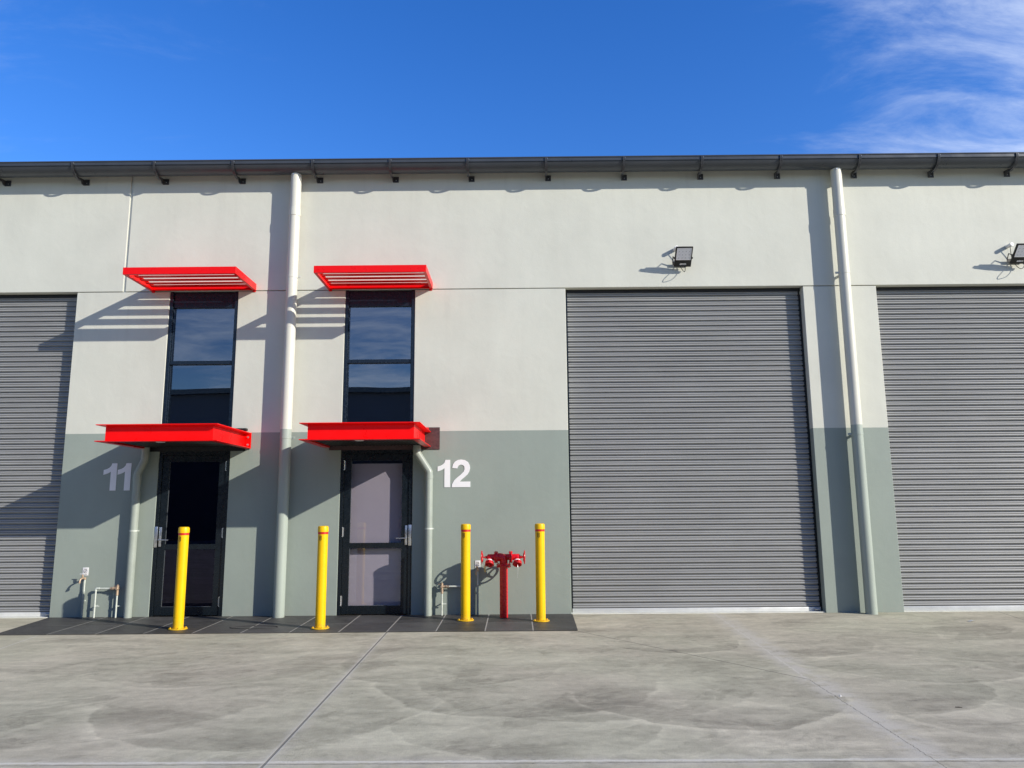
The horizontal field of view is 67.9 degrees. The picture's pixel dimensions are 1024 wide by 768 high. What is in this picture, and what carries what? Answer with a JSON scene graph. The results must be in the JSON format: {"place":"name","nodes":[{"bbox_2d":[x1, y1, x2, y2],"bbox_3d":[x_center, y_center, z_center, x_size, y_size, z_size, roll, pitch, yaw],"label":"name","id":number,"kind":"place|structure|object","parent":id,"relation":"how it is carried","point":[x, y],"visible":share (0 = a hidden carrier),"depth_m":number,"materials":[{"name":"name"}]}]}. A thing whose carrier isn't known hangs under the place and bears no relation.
{"place":"outdoors","nodes":[
{"label":"outdoors","id":0,"kind":"place"},
{"bbox_2d":[0,614,577,634],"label":"paved strip","id":1,"kind":"object","parent":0,"point":[338,623],"visible":0.98,"depth_m":9.75,"materials":[{"name":"grey tile"}]},
{"bbox_2d":[168,527,189,630],"bbox_3d":[-4.160,2.433,9.556,0.224,1.251,0.224,0,-9,0],"label":"bollard","id":2,"kind":"object","parent":1,"relation":"on","point":[181,577],"visible":1,"depth_m":9.51,"materials":[{"name":"yellow metal"}]},
{"bbox_2d":[229,625,277,628],"bbox_3d":[-3.243,3.058,9.550,0.612,0.010,0.252,0,-9,0],"label":"access cover","id":3,"kind":"object","parent":1,"relation":"on","point":[252,628],"visible":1,"depth_m":9.47,"materials":[{"name":"grey metal"}]},
{"bbox_2d":[23,614,533,633],"bbox_3d":[-2.812,3.108,9.856,7.298,0.001,1.474,0,-9,0],"label":"paved strip grout","id":4,"kind":"object","parent":1,"relation":"on","point":[339,631],"visible":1,"depth_m":9.85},
{"bbox_2d":[311,526,328,629],"bbox_3d":[-2.387,2.416,9.534,0.224,1.251,0.224,0,-9,-2],"label":"bollard","id":5,"kind":"object","parent":1,"relation":"on","point":[321,586],"visible":1,"depth_m":9.48,"materials":[{"name":"yellow metal"}]},
{"bbox_2d":[457,524,473,621],"bbox_3d":[-0.617,2.497,10.113,0.224,1.251,0.224,-1,-9,3],"label":"bollard","id":6,"kind":"object","parent":1,"relation":"on","point":[465,572],"visible":1,"depth_m":10.06,"materials":[{"name":"yellow metal"}]},
{"bbox_2d":[481,550,524,617],"bbox_3d":[-0.119,2.720,10.334,0.610,0.896,0.226,0,-9,0],"label":"fire hydrant","id":7,"kind":"object","parent":1,"relation":"on","point":[503,559],"visible":1,"depth_m":10.32,"materials":[{"name":"red metal"}]},
{"bbox_2d":[532,523,549,621],"bbox_3d":[0.373,2.473,10.012,0.224,1.251,0.224,0,-9,-1],"label":"bollard","id":8,"kind":"object","parent":1,"relation":"on","point":[540,569],"visible":1,"depth_m":9.96,"materials":[{"name":"yellow metal"}]},
{"bbox_2d":[0,152,1023,617],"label":"warehouse","id":9,"kind":"structure","parent":0,"point":[796,386],"depth_m":11.17,"materials":[{"name":"paint"}]},
{"bbox_2d":[0,294,76,616],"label":"roller door","id":10,"kind":"structure","parent":9,"relation":"in","point":[37,331],"depth_m":11.15,"materials":[{"name":"paint"}]},
{"bbox_2d":[78,574,85,617],"bbox_3d":[-5.989,2.949,10.571,0.075,0.609,0.150,0,-9,0],"label":"wall tap","id":11,"kind":"object","parent":9,"relation":"attached to","point":[83,599],"depth_m":10.59,"materials":[{"name":"orange paint"}]},
{"bbox_2d":[82,567,88,575],"bbox_3d":[-6.001,2.639,10.693,0.086,0.111,0.008,0,-9,0],"label":"safety sign","id":12,"kind":"object","parent":9,"relation":"attached to","point":[85,571],"visible":1,"depth_m":10.69,"materials":[{"name":"white plastic"}]},
{"bbox_2d":[93,584,120,617],"bbox_3d":[-5.623,3.025,10.583,0.378,0.458,0.098,0,-9,0],"label":"water riser","id":13,"kind":"object","parent":9,"relation":"attached to","point":[116,588],"visible":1,"depth_m":10.56,"materials":[{"name":"orange paint"}]},
{"bbox_2d":[103,463,131,490],"bbox_3d":[-5.669,1.333,10.907,0.396,0.389,0.006,0,-9,0],"label":"unit number","id":14,"kind":"object","parent":9,"relation":"attached to","point":[112,469],"visible":1,"depth_m":10.91,"materials":[{"name":"white paint"}]},
{"bbox_2d":[94,423,251,617],"bbox_3d":[-4.575,1.850,10.176,1.632,2.630,1.270,0,-9,0],"label":"door canopy","id":15,"kind":"object","parent":9,"relation":"attached to","point":[147,439],"visible":1,"depth_m":10.40,"materials":[{"name":"red metal"}]},
{"bbox_2d":[123,266,255,292],"bbox_3d":[-4.601,-1.494,10.935,1.567,0.120,0.851,0,-9,0],"label":"sun awning","id":16,"kind":"object","parent":9,"relation":"attached to","point":[134,273],"visible":1,"depth_m":10.86,"materials":[{"name":"red metal"}]},
{"bbox_2d":[149,451,229,616],"bbox_3d":[-4.567,2.110,10.815,1.018,2.301,0.164,0,-9,0],"label":"entry door","id":17,"kind":"structure","parent":9,"relation":"in","point":[192,490],"depth_m":10.82,"materials":[{"name":"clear glass"}]},
{"bbox_2d":[162,292,238,426],"bbox_3d":[-4.585,-0.342,11.242,1.016,2.077,0.105,0,-9,0],"label":"window","id":18,"kind":"structure","parent":9,"relation":"in","point":[199,373],"depth_m":11.25,"materials":[{"name":"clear glass"}]},
{"bbox_2d":[299,422,439,615],"bbox_3d":[-1.877,1.828,10.164,1.678,2.628,1.270,0,-9,0],"label":"door canopy","id":19,"kind":"object","parent":9,"relation":"attached to","point":[416,437],"visible":0.99,"depth_m":10.45,"materials":[{"name":"red metal"}]},
{"bbox_2d":[314,265,432,290],"bbox_3d":[-1.962,-1.515,10.923,1.557,0.120,0.851,0,-9,0],"label":"sun awning","id":20,"kind":"object","parent":9,"relation":"attached to","point":[385,270],"visible":1,"depth_m":10.82,"materials":[{"name":"red metal"}]},
{"bbox_2d":[337,450,412,614],"bbox_3d":[-1.937,2.090,10.814,1.034,2.301,0.186,0,-9,0],"label":"entry door","id":21,"kind":"structure","parent":9,"relation":"in","point":[375,548],"depth_m":10.85,"materials":[{"name":"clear glass"}]},
{"bbox_2d":[342,290,414,421],"bbox_3d":[-1.955,-0.364,11.230,1.032,2.077,0.105,0,-9,0],"label":"window","id":22,"kind":"structure","parent":9,"relation":"in","point":[378,379],"depth_m":11.24,"materials":[{"name":"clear glass"}]},
{"bbox_2d":[438,582,460,614],"bbox_3d":[-0.815,2.987,10.562,0.425,0.453,0.098,0,-9,0],"label":"water riser","id":23,"kind":"object","parent":9,"relation":"attached to","point":[443,586],"visible":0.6,"depth_m":10.54,"materials":[{"name":"orange paint"}]},
{"bbox_2d":[438,460,469,486],"bbox_3d":[-0.832,1.280,10.888,0.470,0.393,0.006,0,-9,0],"label":"unit number","id":24,"kind":"object","parent":9,"relation":"attached to","point":[445,466],"visible":1,"depth_m":10.89,"materials":[{"name":"white paint"}]},
{"bbox_2d":[474,565,479,614],"bbox_3d":[-0.487,2.866,10.554,0.075,0.686,0.150,0,-9,0],"label":"wall tap","id":25,"kind":"object","parent":9,"relation":"attached to","point":[477,596],"depth_m":10.57,"materials":[{"name":"orange paint"}]},
{"bbox_2d":[672,245,692,271],"bbox_3d":[2.526,-1.869,11.238,0.280,0.412,0.301,0,-9,0],"label":"floodlight","id":26,"kind":"object","parent":9,"relation":"attached to","point":[683,257],"visible":1,"depth_m":11.19,"materials":[{"name":"black metal"}]},
{"bbox_2d":[565,288,821,612],"bbox_3d":[2.578,0.891,11.059,3.528,4.700,0.075,0,-9,0],"label":"roller door","id":27,"kind":"structure","parent":9,"relation":"in","point":[690,485],"depth_m":11.06,"materials":[{"name":"paint"}]},
{"bbox_2d":[876,286,1023,609],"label":"roller door","id":28,"kind":"structure","parent":9,"relation":"in","point":[953,357],"depth_m":11.07,"materials":[{"name":"paint"}]},
{"bbox_2d":[1005,242,1023,268],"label":"floodlight","id":29,"kind":"object","parent":9,"relation":"attached to","point":[1017,256],"visible":1,"depth_m":11.20,"materials":[{"name":"black plastic"}]},
{"bbox_2d":[0,611,1023,767],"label":"concrete yard","id":30,"kind":"structure","parent":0,"point":[729,690],"depth_m":6.01,"materials":[{"name":"grey concrete"}]},
{"bbox_2d":[0,0,1023,161],"label":"sky","id":31,"kind":"structure","parent":0,"point":[81,80],"materials":[{"name":"blue"}]}
]}

